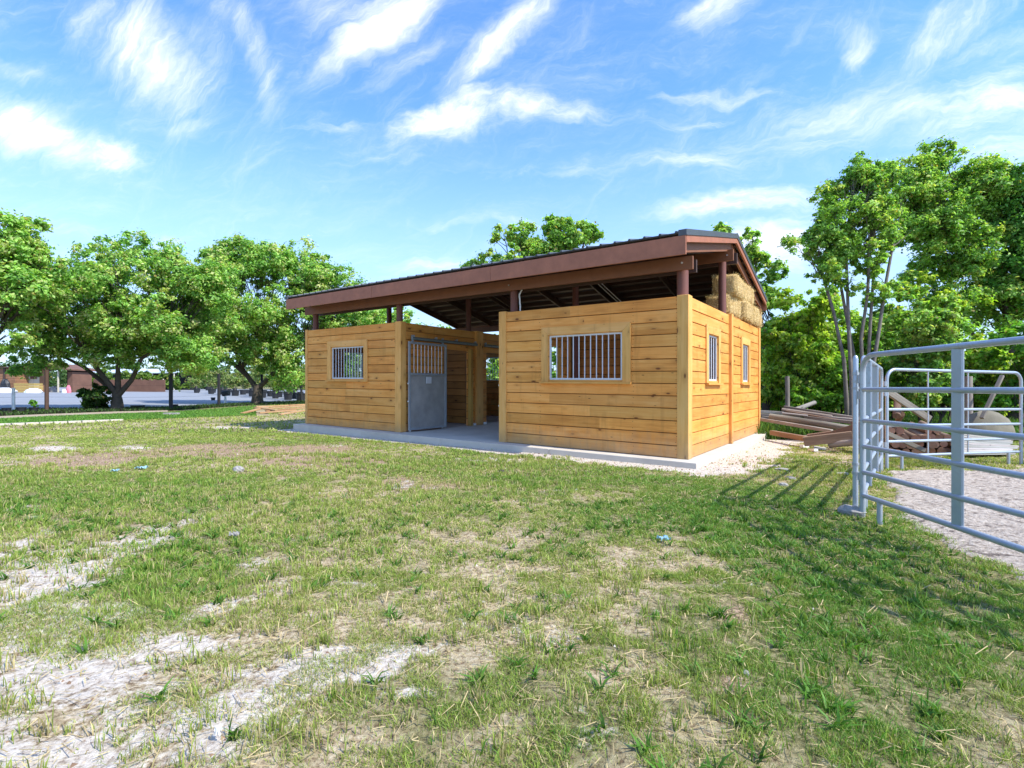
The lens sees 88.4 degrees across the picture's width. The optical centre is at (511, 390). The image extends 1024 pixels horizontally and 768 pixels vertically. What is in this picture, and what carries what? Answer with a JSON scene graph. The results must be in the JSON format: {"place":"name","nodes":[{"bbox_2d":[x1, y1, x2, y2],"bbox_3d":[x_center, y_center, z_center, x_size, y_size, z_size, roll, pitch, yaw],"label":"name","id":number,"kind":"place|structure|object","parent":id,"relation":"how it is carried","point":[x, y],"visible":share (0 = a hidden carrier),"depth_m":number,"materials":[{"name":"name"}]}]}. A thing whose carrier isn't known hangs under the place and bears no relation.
{"place":"outdoors","nodes":[
{"label":"outdoors","id":0,"kind":"place"},
{"bbox_2d":[0,410,167,417],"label":"path","id":1,"kind":"structure","parent":0,"point":[82,413],"depth_m":18.21,"materials":[{"name":"concrete"}]},
{"bbox_2d":[0,384,1023,767],"bbox_3d":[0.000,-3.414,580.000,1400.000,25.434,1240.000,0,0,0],"label":"ground","id":2,"kind":"structure","parent":0,"point":[104,684],"depth_m":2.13,"materials":[{"name":"plant"}]},
{"bbox_2d":[28,399,38,410],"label":"potted plant","id":3,"kind":"object","parent":2,"relation":"on","point":[33,403],"visible":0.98,"depth_m":18.75,"materials":[{"name":"green plant"}]},
{"bbox_2d":[0,207,73,356],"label":"spreading tree","id":4,"kind":"object","parent":2,"relation":"on","point":[30,273],"visible":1,"depth_m":17.29,"materials":[{"name":"green plant"}]},
{"bbox_2d":[75,382,111,408],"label":"bush","id":5,"kind":"object","parent":2,"relation":"on","point":[86,395],"visible":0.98,"depth_m":20.80,"materials":[{"name":"green plant"}]},
{"bbox_2d":[0,227,249,408],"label":"spreading tree","id":6,"kind":"object","parent":2,"relation":"on","point":[123,326],"visible":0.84,"depth_m":20.54,"materials":[{"name":"green plant"}]},
{"bbox_2d":[0,405,256,422],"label":"lush weeds","id":7,"kind":"object","parent":2,"relation":"on","point":[225,411],"visible":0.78,"depth_m":17.07,"materials":[{"name":"plant"}]},
{"bbox_2d":[0,387,304,408],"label":"gravel yard","id":8,"kind":"structure","parent":2,"relation":"on","point":[59,399],"depth_m":35.86,"materials":[{"name":"gravel"}]},
{"bbox_2d":[0,379,10,387],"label":"tarp heap","id":9,"kind":"object","parent":8,"relation":"on","point":[4,383],"visible":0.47,"depth_m":52.81,"materials":[{"name":"plastic"}]},
{"bbox_2d":[0,388,17,392],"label":"tarp heap","id":10,"kind":"object","parent":8,"relation":"on","point":[5,390],"visible":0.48,"depth_m":50.08,"materials":[{"name":"white plastic"}]},
{"bbox_2d":[0,367,28,390],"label":"timber shed","id":11,"kind":"structure","parent":8,"relation":"on","point":[13,379],"depth_m":54.02,"materials":[{"name":"wood"}]},
{"bbox_2d":[14,383,42,392],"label":"pallet stack","id":12,"kind":"object","parent":8,"relation":"on","point":[26,387],"visible":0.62,"depth_m":52.00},
{"bbox_2d":[24,388,42,392],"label":"tarp heap","id":13,"kind":"object","parent":8,"relation":"on","point":[31,390],"visible":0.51,"depth_m":50.18,"materials":[{"name":"white plastic"}]},
{"bbox_2d":[24,364,94,391],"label":"open shed","id":14,"kind":"structure","parent":8,"relation":"on","point":[78,377],"depth_m":55.82,"materials":[{"name":"wood"}]},
{"bbox_2d":[93,379,164,391],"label":"board fence","id":15,"kind":"object","parent":8,"relation":"on","point":[141,385],"visible":0.58,"depth_m":64.00,"materials":[{"name":"wood"}]},
{"bbox_2d":[92,368,190,391],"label":"hedge","id":16,"kind":"object","parent":8,"relation":"on","point":[148,375],"visible":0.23,"depth_m":66.62,"materials":[{"name":"green plant"}]},
{"bbox_2d":[93,369,195,389],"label":"shade house","id":17,"kind":"structure","parent":8,"relation":"on","point":[154,372],"depth_m":86.00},
{"bbox_2d":[187,377,202,392],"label":"potted tree","id":18,"kind":"object","parent":8,"relation":"on","point":[197,382],"visible":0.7,"depth_m":60.16,"materials":[{"name":"green plant"}]},
{"bbox_2d":[207,371,218,393],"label":"potted tree","id":19,"kind":"object","parent":8,"relation":"on","point":[212,382],"visible":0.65,"depth_m":55.23,"materials":[{"name":"green plant"}]},
{"bbox_2d":[214,369,229,391],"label":"potted tree","id":20,"kind":"object","parent":8,"relation":"on","point":[222,373],"visible":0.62,"depth_m":52.14,"materials":[{"name":"green plant"}]},
{"bbox_2d":[224,368,242,395],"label":"potted tree","id":21,"kind":"object","parent":8,"relation":"on","point":[235,380],"visible":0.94,"depth_m":47.53,"materials":[{"name":"green plant"}]},
{"bbox_2d":[236,374,249,394],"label":"potted tree","id":22,"kind":"object","parent":8,"relation":"on","point":[244,383],"visible":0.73,"depth_m":53.21,"materials":[{"name":"green plant"}]},
{"bbox_2d":[246,369,258,396],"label":"potted tree","id":23,"kind":"object","parent":8,"relation":"on","point":[250,392],"visible":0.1,"depth_m":45.65,"materials":[{"name":"green plant"}]},
{"bbox_2d":[249,365,272,397],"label":"potted tree","id":24,"kind":"object","parent":8,"relation":"on","point":[257,381],"visible":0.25,"depth_m":42.28,"materials":[{"name":"green plant"}]},
{"bbox_2d":[269,378,279,398],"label":"potted tree","id":25,"kind":"object","parent":8,"relation":"on","point":[275,395],"visible":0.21,"depth_m":40.28,"materials":[{"name":"green plant"}]},
{"bbox_2d":[278,372,292,399],"bbox_3d":[-16.007,-0.513,37.224,1.202,2.319,1.353,0,0,-29],"label":"potted tree","id":26,"kind":"object","parent":8,"relation":"on","point":[288,396],"visible":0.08,"depth_m":37.11,"materials":[{"name":"green plant"}]},
{"bbox_2d":[0,400,304,415],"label":"dark weeds","id":27,"kind":"object","parent":2,"relation":"on","point":[50,410],"visible":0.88,"depth_m":20.92,"materials":[{"name":"plant"}]},
{"bbox_2d":[0,370,345,409],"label":"wire fence","id":28,"kind":"object","parent":2,"relation":"on","point":[46,384],"visible":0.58,"depth_m":21.84,"materials":[{"name":"metal"}]},
{"bbox_2d":[0,349,361,389],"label":"tree line","id":29,"kind":"object","parent":2,"relation":"on","point":[62,378],"visible":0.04,"depth_m":106.01,"materials":[{"name":"green plant"}]},
{"bbox_2d":[214,723,221,735],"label":"litter","id":30,"kind":"object","parent":2,"relation":"on","point":[217,729],"visible":1,"depth_m":1.63,"materials":[{"name":"paper"}]},
{"bbox_2d":[178,232,411,403],"bbox_3d":[-11.881,-3.876,28.729,12.716,9.422,7.377,0,0,0],"label":"spreading tree","id":31,"kind":"object","parent":2,"relation":"on","point":[282,341],"visible":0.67,"depth_m":27.89,"materials":[{"name":"green plant"}]},
{"bbox_2d":[295,365,304,400],"bbox_3d":[-14.168,-0.566,35.344,1.527,2.491,1.553,0,0,-12],"label":"potted tree","id":32,"kind":"object","parent":2,"relation":"on","point":[297,396],"visible":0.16,"depth_m":35.16,"materials":[{"name":"green plant"}]},
{"bbox_2d":[345,306,415,377],"bbox_3d":[-10.341,-3.469,40.097,9.380,8.511,6.979,0,0,0],"label":"tree","id":33,"kind":"object","parent":2,"relation":"on","point":[408,314],"visible":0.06,"depth_m":39.55,"materials":[{"name":"green plant"}]},
{"bbox_2d":[409,318,555,380],"bbox_3d":[5.821,-0.955,28.531,25.500,5.961,11.784,0,0,0],"label":"thicket","id":34,"kind":"object","parent":2,"relation":"on","point":[489,372],"visible":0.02,"depth_m":24.83,"materials":[{"name":"green plant"}]},
{"bbox_2d":[0,447,1015,767],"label":"pebbles","id":35,"kind":"object","parent":2,"relation":"on","point":[364,621],"visible":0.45,"depth_m":3.09,"materials":[{"name":"stone"}]},
{"bbox_2d":[459,217,557,267],"bbox_3d":[0.376,-3.605,25.212,5.866,9.261,3.561,0,0,0],"label":"tree","id":36,"kind":"object","parent":2,"relation":"on","point":[520,244],"visible":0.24,"depth_m":24.60,"materials":[{"name":"green plant"}]},
{"bbox_2d":[0,464,1023,767],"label":"dry straw","id":37,"kind":"object","parent":2,"relation":"on","point":[620,618],"visible":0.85,"depth_m":2.54,"materials":[{"name":"plant"}]},
{"bbox_2d":[285,229,769,468],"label":"horse stable","id":38,"kind":"structure","parent":2,"relation":"on","point":[658,360],"depth_m":9.62,"materials":[{"name":"wood"}]},
{"bbox_2d":[325,339,367,381],"bbox_3d":[-3.792,-0.687,12.103,1.478,0.959,0.114,0,0,35],"label":"window","id":39,"kind":"structure","parent":38,"relation":"in","point":[363,343],"depth_m":12.10,"materials":[{"name":"brown wood"}]},
{"bbox_2d":[343,351,362,377],"bbox_3d":[-4.267,-0.685,14.155,0.052,0.759,0.660,0,0,35],"label":"window","id":40,"kind":"structure","parent":38,"relation":"in","point":[343,351],"depth_m":14.08,"materials":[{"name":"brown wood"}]},
{"bbox_2d":[407,335,446,431],"bbox_3d":[-1.862,-0.168,11.650,0.052,2.078,1.232,0,0,35],"label":"sliding door","id":41,"kind":"structure","parent":38,"relation":"in","point":[427,392],"depth_m":11.63,"materials":[{"name":"grey metal"}]},
{"bbox_2d":[486,357,498,380],"bbox_3d":[-0.618,-0.700,16.687,1.174,0.753,0.026,0,0,35],"label":"window","id":42,"kind":"structure","parent":38,"relation":"in","point":[486,357],"depth_m":16.65,"materials":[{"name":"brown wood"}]},
{"bbox_2d":[539,322,631,383],"bbox_3d":[1.179,-0.601,8.650,1.664,0.988,0.114,0,0,35],"label":"window","id":43,"kind":"structure","parent":38,"relation":"in","point":[623,328],"depth_m":8.61,"materials":[{"name":"brown wood"}]},
{"bbox_2d":[705,324,723,384],"bbox_3d":[3.379,-0.592,8.845,0.114,0.983,0.970,0,0,35],"label":"window","id":44,"kind":"structure","parent":38,"relation":"in","point":[713,332],"depth_m":8.97,"materials":[{"name":"brown wood"}]},
{"bbox_2d":[703,293,741,319],"bbox_3d":[4.267,-1.678,10.604,0.567,0.507,1.019,0,0,37],"label":"hay bale","id":45,"kind":"object","parent":38,"relation":"on","point":[733,305],"visible":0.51,"depth_m":10.31,"materials":[{"name":"plant"}]},
{"bbox_2d":[711,271,744,300],"bbox_3d":[4.368,-2.063,10.604,0.569,0.504,1.023,0,0,32],"label":"hay bale","id":46,"kind":"object","parent":45,"relation":"on","point":[735,284],"visible":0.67,"depth_m":10.22,"materials":[{"name":"plant"}]},
{"bbox_2d":[740,337,752,384],"bbox_3d":[4.879,-0.616,11.005,0.114,0.985,0.950,0,0,35],"label":"window","id":47,"kind":"structure","parent":38,"relation":"in","point":[745,342],"depth_m":11.13,"materials":[{"name":"brown wood"}]},
{"bbox_2d":[740,299,754,323],"bbox_3d":[4.896,-1.688,11.371,0.565,0.507,1.019,0,0,33],"label":"hay bale","id":48,"kind":"object","parent":38,"relation":"on","point":[747,311],"visible":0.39,"depth_m":11.00,"materials":[{"name":"plant"}]},
{"bbox_2d":[744,283,754,304],"bbox_3d":[4.922,-2.075,11.462,0.569,0.505,1.022,0,0,38],"label":"hay bale","id":49,"kind":"object","parent":48,"relation":"on","point":[749,293],"visible":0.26,"depth_m":11.32,"materials":[{"name":"plant"}]},
{"bbox_2d":[751,306,763,328],"bbox_3d":[5.440,-1.697,12.174,0.565,0.504,1.020,0,0,36],"label":"hay bale","id":50,"kind":"object","parent":38,"relation":"on","point":[758,321],"visible":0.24,"depth_m":11.98,"materials":[{"name":"plant"}]},
{"bbox_2d":[528,212,606,255],"bbox_3d":[2.471,-3.650,24.540,3.820,9.407,2.281,0,0,0],"label":"tree","id":51,"kind":"object","parent":2,"relation":"on","point":[566,233],"visible":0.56,"depth_m":24.03,"materials":[{"name":"green plant"}]},
{"bbox_2d":[711,221,790,413],"bbox_3d":[8.627,-2.498,18.991,2.961,7.342,1.406,0,0,0],"label":"slender tree","id":52,"kind":"object","parent":2,"relation":"on","point":[756,256],"visible":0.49,"depth_m":18.81,"materials":[{"name":"green plant"}]},
{"bbox_2d":[785,376,789,408],"bbox_3d":[7.213,0.402,13.800,0.119,1.577,0.112,0,0,0],"label":"fence post","id":53,"kind":"object","parent":2,"relation":"on","point":[787,390],"visible":0.6,"depth_m":13.76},
{"bbox_2d":[770,430,805,440],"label":"beam","id":54,"kind":"structure","parent":2,"relation":"on","point":[787,435],"depth_m":10.85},
{"bbox_2d":[760,307,831,414],"bbox_3d":[8.293,-0.726,15.987,2.394,3.760,1.636,0,0,0],"label":"shrub","id":55,"kind":"object","parent":2,"relation":"on","point":[775,334],"visible":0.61,"depth_m":15.73,"materials":[{"name":"green plant"}]},
{"bbox_2d":[760,418,832,431],"bbox_3d":[6.241,0.750,11.650,0.110,0.254,1.579,0,0,-34],"label":"timber","id":56,"kind":"object","parent":2,"relation":"on","point":[796,425],"visible":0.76,"depth_m":11.55,"materials":[{"name":"wood"}]},
{"bbox_2d":[768,414,848,429],"bbox_3d":[6.537,0.690,11.550,0.147,0.343,1.735,0,0,-41],"label":"timber","id":57,"kind":"object","parent":56,"relation":"on","point":[815,423],"visible":0.69,"depth_m":11.54,"materials":[{"name":"wood"}]},
{"bbox_2d":[773,286,848,410],"bbox_3d":[8.937,-0.975,15.457,2.298,4.281,2.000,0,0,31],"label":"shrub","id":58,"kind":"object","parent":2,"relation":"on","point":[819,351],"visible":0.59,"depth_m":15.20,"materials":[{"name":"green plant"}]},
{"bbox_2d":[779,349,859,416],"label":"shrub","id":59,"kind":"object","parent":2,"relation":"on","point":[826,399],"visible":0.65,"depth_m":14.89,"materials":[{"name":"green plant"}]},
{"bbox_2d":[803,431,851,445],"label":"beam","id":60,"kind":"structure","parent":2,"relation":"on","point":[830,438],"depth_m":9.64,"materials":[{"name":"wood"}]},
{"bbox_2d":[804,285,873,415],"bbox_3d":[10.341,-1.069,16.450,2.227,4.484,1.613,0,0,22],"label":"shrub","id":61,"kind":"object","parent":2,"relation":"on","point":[836,297],"visible":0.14,"depth_m":16.25,"materials":[{"name":"green plant"}]},
{"bbox_2d":[828,439,858,447],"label":"beam","id":62,"kind":"structure","parent":2,"relation":"on","point":[842,443],"depth_m":9.48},
{"bbox_2d":[830,422,858,432],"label":"beam","id":63,"kind":"structure","parent":2,"relation":"on","point":[846,428],"depth_m":9.79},
{"bbox_2d":[777,148,914,416],"bbox_3d":[8.598,-2.481,13.564,3.644,7.396,1.945,0,0,0],"label":"slender tree","id":64,"kind":"object","parent":2,"relation":"on","point":[873,204],"visible":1,"depth_m":13.40,"materials":[{"name":"green plant"}]},
{"bbox_2d":[837,504,866,516],"bbox_3d":[3.031,1.080,4.698,0.133,0.124,0.233,0,0,-42],"label":"stone","id":65,"kind":"object","parent":2,"relation":"on","point":[848,509],"visible":0.68,"depth_m":4.67,"materials":[{"name":"stone"}]},
{"bbox_2d":[852,355,858,505],"bbox_3d":[3.081,0.382,4.723,0.056,1.405,0.060,0,0,0],"label":"gate post","id":66,"kind":"object","parent":2,"relation":"on","point":[855,388],"visible":0.86,"depth_m":4.71,"materials":[{"name":"metal"}]},
{"bbox_2d":[860,355,882,507],"bbox_3d":[4.170,0.392,6.067,0.084,1.449,3.356,0,0,37],"label":"corral panel","id":67,"kind":"object","parent":2,"relation":"on","point":[874,410],"visible":0.47,"depth_m":6.08,"materials":[{"name":"metal"}]},
{"bbox_2d":[855,297,905,329],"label":"shrub","id":68,"kind":"object","parent":2,"relation":"on","point":[886,309],"visible":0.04,"depth_m":18.34,"materials":[{"name":"green plant"}]},
{"bbox_2d":[761,328,1016,415],"bbox_3d":[18.589,-0.449,23.405,21.496,5.041,9.679,0,0,0],"label":"thicket","id":69,"kind":"object","parent":2,"relation":"on","point":[838,411],"visible":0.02,"depth_m":20.47,"materials":[{"name":"green plant"}]},
{"bbox_2d":[754,411,1023,440],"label":"tall weeds","id":70,"kind":"object","parent":2,"relation":"on","point":[767,427],"visible":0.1,"depth_m":12.28,"materials":[{"name":"plant"}]},
{"bbox_2d":[851,312,935,419],"bbox_3d":[11.291,-0.614,15.778,2.983,3.610,2.021,0,0,0],"label":"shrub","id":71,"kind":"object","parent":2,"relation":"on","point":[886,340],"visible":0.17,"depth_m":15.54,"materials":[{"name":"green plant"}]},
{"bbox_2d":[889,432,925,451],"bbox_3d":[6.544,0.845,8.750,0.652,0.346,0.040,0,0,0],"label":"board","id":72,"kind":"object","parent":2,"relation":"on","point":[910,444],"visible":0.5,"depth_m":8.73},
{"bbox_2d":[881,291,987,423],"bbox_3d":[11.130,-0.706,14.024,2.281,3.817,2.094,0,0,35],"label":"shrub","id":73,"kind":"object","parent":2,"relation":"on","point":[935,326],"visible":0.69,"depth_m":13.63,"materials":[{"name":"green plant"}]},
{"bbox_2d":[890,268,1010,420],"bbox_3d":[13.509,-1.366,16.493,4.028,5.159,1.950,0,0,6],"label":"shrub","id":74,"kind":"object","parent":2,"relation":"on","point":[916,289],"visible":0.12,"depth_m":16.34,"materials":[{"name":"green plant"}]},
{"bbox_2d":[883,368,1022,468],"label":"corral panel","id":75,"kind":"object","parent":2,"relation":"on","point":[928,409],"visible":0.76,"depth_m":7.75,"materials":[{"name":"metal"}]},
{"bbox_2d":[890,133,1023,420],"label":"leafy tree","id":76,"kind":"object","parent":2,"relation":"on","point":[938,225],"visible":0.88,"depth_m":16.48,"materials":[{"name":"green plant"}]},
{"bbox_2d":[964,376,972,416],"bbox_3d":[9.706,0.462,11.200,0.151,1.553,0.144,0,0,0],"label":"fence post","id":77,"kind":"object","parent":2,"relation":"on","point":[970,394],"visible":0.33,"depth_m":11.14,"materials":[{"name":"wood"}]},
{"bbox_2d":[934,335,1019,416],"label":"shrub","id":78,"kind":"object","parent":2,"relation":"on","point":[974,359],"visible":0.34,"depth_m":13.74,"materials":[{"name":"green plant"}]},
{"bbox_2d":[964,411,1015,445],"bbox_3d":[9.812,0.861,10.898,1.095,0.914,0.479,0,0,0],"label":"boulder","id":79,"kind":"object","parent":2,"relation":"on","point":[993,417],"visible":0.34,"depth_m":10.73,"materials":[{"name":"stone"}]},
{"bbox_2d":[979,375,1004,418],"bbox_3d":[9.799,0.115,10.750,0.786,0.898,0.070,0,0,-23],"label":"board","id":80,"kind":"object","parent":2,"relation":"on","point":[991,397],"visible":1,"depth_m":10.71,"materials":[{"name":"wood"}]},
{"bbox_2d":[967,162,1023,319],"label":"leafy tree","id":81,"kind":"object","parent":2,"relation":"on","point":[1013,205],"visible":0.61,"depth_m":16.25,"materials":[{"name":"green plant"}]},
{"bbox_2d":[975,453,1015,454],"bbox_3d":[8.060,1.065,8.975,1.326,0.063,0.090,0,0,-15],"label":"plank","id":82,"kind":"object","parent":2,"relation":"on","point":[995,454],"visible":0.2,"depth_m":8.98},
{"bbox_2d":[964,450,1009,451],"bbox_3d":[8.118,1.038,9.075,1.277,0.078,0.090,0,0,-16],"label":"plank","id":83,"kind":"object","parent":82,"relation":"on","point":[984,450],"visible":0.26,"depth_m":9.00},
{"bbox_2d":[964,447,1012,450],"bbox_3d":[8.216,1.011,9.175,1.303,0.094,0.090,0,0,-16],"label":"plank","id":84,"kind":"object","parent":83,"relation":"on","point":[965,448],"visible":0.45,"depth_m":9.14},
{"bbox_2d":[964,445,1017,448],"bbox_3d":[8.350,0.985,9.275,1.398,0.111,0.090,0,0,-15],"label":"plank","id":85,"kind":"object","parent":84,"relation":"on","point":[973,446],"visible":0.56,"depth_m":9.24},
{"bbox_2d":[964,443,1018,447],"bbox_3d":[8.449,0.958,9.375,1.428,0.127,0.090,0,0,-14],"label":"plank","id":86,"kind":"object","parent":85,"relation":"on","point":[979,444],"visible":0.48,"depth_m":9.34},
{"bbox_2d":[975,320,1023,428],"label":"shrub","id":87,"kind":"object","parent":2,"relation":"on","point":[1014,329],"visible":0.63,"depth_m":13.08,"materials":[{"name":"green plant"}]},
{"bbox_2d":[0,0,1023,379],"label":"sky","id":88,"kind":"structure","parent":0,"point":[395,136],"materials":[{"name":"blue"}]},
{"bbox_2d":[887,468,1023,579],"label":"riding pen sand","id":89,"kind":"structure","parent":0,"point":[1006,491],"depth_m":4.98,"materials":[{"name":"sand"}]},
{"bbox_2d":[857,336,1023,553],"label":"corral panel","id":90,"kind":"object","parent":89,"relation":"on","point":[957,390],"visible":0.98,"depth_m":3.58,"materials":[{"name":"metal"}]},
{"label":"timber","id":91,"kind":"object","parent":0,"visible":0},
{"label":"timber","id":92,"kind":"object","parent":91,"relation":"on","visible":0},
{"bbox_2d":[761,413,799,417],"bbox_3d":[6.450,0.601,12.700,0.869,0.107,0.100,0,0,27],"label":"timber","id":93,"kind":"object","parent":92,"relation":"on","point":[762,414],"visible":0.21,"depth_m":12.77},
{"bbox_2d":[761,410,782,413],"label":"timber","id":94,"kind":"object","parent":93,"relation":"on","point":[772,412],"visible":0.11,"depth_m":12.94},
{"bbox_2d":[793,401,816,409],"bbox_3d":[7.216,0.380,12.997,0.865,0.281,0.108,0,0,-28],"label":"timber","id":95,"kind":"object","parent":94,"relation":"on","point":[807,405],"visible":0.68,"depth_m":13.00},
{"bbox_2d":[823,416,858,420],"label":"timber","id":96,"kind":"object","parent":92,"relation":"on","point":[843,418],"visible":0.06,"depth_m":11.75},
{"bbox_2d":[782,408,831,416],"bbox_3d":[6.846,0.510,12.251,1.050,0.209,0.079,0,0,42],"label":"timber","id":97,"kind":"object","parent":96,"relation":"on","point":[806,412],"visible":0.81,"depth_m":12.20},
{"bbox_2d":[783,406,858,418],"bbox_3d":[7.205,0.498,12.300,0.080,0.277,1.624,0,0,-42],"label":"timber","id":98,"kind":"object","parent":96,"relation":"on","point":[821,412],"visible":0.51,"depth_m":12.30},
{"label":"log","id":99,"kind":"object","parent":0,"visible":0},
{"bbox_2d":[923,442,936,448],"bbox_3d":[7.812,0.936,10.011,0.124,0.131,2.037,0,0,31],"label":"log","id":100,"kind":"object","parent":99,"relation":"on","point":[932,445],"visible":0.42,"depth_m":9.14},
{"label":"log","id":101,"kind":"object","parent":100,"relation":"on","visible":0},
{"bbox_2d":[785,410,851,424],"bbox_3d":[6.979,0.604,11.850,0.090,0.291,1.621,0,0,-36],"label":"timber","id":102,"kind":"object","parent":101,"relation":"on","point":[786,411],"visible":0.5,"depth_m":12.04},
{"bbox_2d":[804,416,858,423],"bbox_3d":[7.088,0.645,11.700,0.160,0.148,1.072,0,0,-42],"label":"timber","id":103,"kind":"object","parent":102,"relation":"on","point":[831,420],"visible":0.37,"depth_m":11.64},
{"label":"log","id":104,"kind":"object","parent":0,"visible":0},
{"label":"log","id":105,"kind":"object","parent":104,"relation":"on","visible":0},
{"bbox_2d":[964,441,1009,444],"bbox_3d":[8.462,0.930,9.475,1.290,0.141,0.090,0,0,-16],"label":"plank","id":106,"kind":"object","parent":105,"relation":"on","point":[986,442],"visible":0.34,"depth_m":9.43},
{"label":"log","id":107,"kind":"object","parent":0,"visible":0},
{"bbox_2d":[904,429,919,442],"bbox_3d":[7.470,0.826,9.919,0.129,0.138,2.059,0,0,32],"label":"log","id":108,"kind":"object","parent":107,"relation":"on","point":[911,436],"visible":0.63,"depth_m":9.18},
{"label":"log","id":109,"kind":"object","parent":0,"visible":0},
{"bbox_2d":[907,428,926,438],"bbox_3d":[7.624,0.816,9.946,0.118,0.127,2.064,0,0,32],"label":"log","id":110,"kind":"object","parent":109,"relation":"on","point":[920,435],"visible":0.53,"depth_m":9.51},
{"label":"log","id":111,"kind":"object","parent":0,"visible":0},
{"bbox_2d":[892,427,904,434],"bbox_3d":[7.219,0.685,9.980,0.126,0.135,2.030,0,0,30],"label":"log","id":112,"kind":"object","parent":111,"relation":"on","point":[900,430],"visible":0.6,"depth_m":9.11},
{"bbox_2d":[895,411,904,421],"bbox_3d":[6.957,0.476,9.450,0.097,0.242,0.606,0,0,31],"label":"log","id":113,"kind":"object","parent":112,"relation":"on","point":[901,417],"visible":0.48,"depth_m":9.25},
{"bbox_2d":[892,401,900,418],"bbox_3d":[6.745,0.278,9.225,0.120,0.401,0.622,0,0,37],"label":"log","id":114,"kind":"object","parent":113,"relation":"on","point":[896,415],"visible":0.56,"depth_m":9.03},
{"bbox_2d":[889,392,931,421],"bbox_3d":[6.751,0.241,8.975,0.813,0.569,0.070,0,0,-4],"label":"board","id":115,"kind":"object","parent":114,"relation":"on","point":[900,399],"visible":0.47,"depth_m":8.94,"materials":[{"name":"wood"}]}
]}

